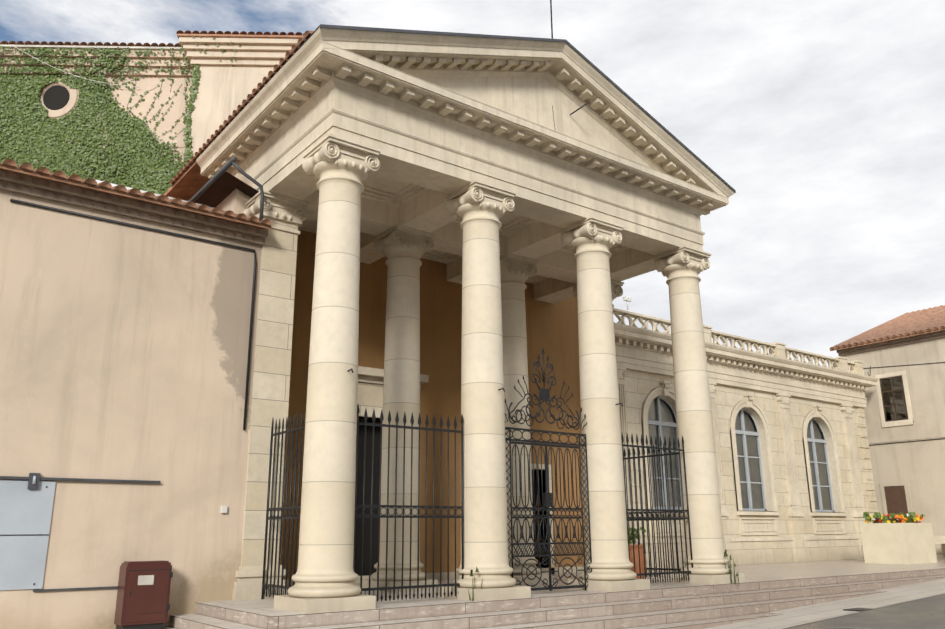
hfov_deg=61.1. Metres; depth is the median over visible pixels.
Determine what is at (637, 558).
terracotta jar
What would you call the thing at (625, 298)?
roof sensor mount
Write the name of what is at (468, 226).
portico
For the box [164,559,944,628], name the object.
steps
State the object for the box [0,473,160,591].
wall panel sign
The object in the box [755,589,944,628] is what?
curb
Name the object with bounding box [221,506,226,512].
junction box
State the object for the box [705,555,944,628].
ground
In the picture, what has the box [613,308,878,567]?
building wing
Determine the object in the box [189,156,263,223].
gutter downpipe
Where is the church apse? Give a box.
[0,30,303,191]
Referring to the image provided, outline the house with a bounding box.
[830,305,944,554]
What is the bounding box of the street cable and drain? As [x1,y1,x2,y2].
[843,362,944,610]
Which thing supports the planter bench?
on the steps
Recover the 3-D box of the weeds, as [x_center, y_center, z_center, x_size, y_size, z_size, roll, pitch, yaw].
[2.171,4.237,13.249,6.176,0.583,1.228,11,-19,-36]
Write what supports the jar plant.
in the terracotta jar
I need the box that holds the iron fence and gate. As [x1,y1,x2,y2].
[261,349,692,600]
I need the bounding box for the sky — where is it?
[0,0,944,366]
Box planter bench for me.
[860,523,944,563]
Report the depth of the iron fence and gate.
12.50 m
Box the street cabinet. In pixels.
[114,560,172,628]
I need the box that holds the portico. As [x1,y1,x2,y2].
[164,0,744,613]
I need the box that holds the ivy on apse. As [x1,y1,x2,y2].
[0,36,240,194]
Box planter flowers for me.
[863,512,924,522]
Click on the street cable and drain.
(857, 609)
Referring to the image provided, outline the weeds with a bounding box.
[468,550,738,600]
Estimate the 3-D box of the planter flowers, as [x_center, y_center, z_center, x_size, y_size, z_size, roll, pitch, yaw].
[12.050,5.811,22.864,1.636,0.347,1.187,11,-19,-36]
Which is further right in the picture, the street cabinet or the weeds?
the weeds
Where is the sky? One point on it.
(825, 119)
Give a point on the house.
(904, 412)
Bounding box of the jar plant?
[628,526,646,543]
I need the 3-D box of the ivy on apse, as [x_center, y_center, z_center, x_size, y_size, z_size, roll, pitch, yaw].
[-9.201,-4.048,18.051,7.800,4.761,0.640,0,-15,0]
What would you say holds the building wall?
on the ground
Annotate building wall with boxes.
[0,159,270,628]
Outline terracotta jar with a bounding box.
[629,545,646,578]
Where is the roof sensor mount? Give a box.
[623,295,631,309]

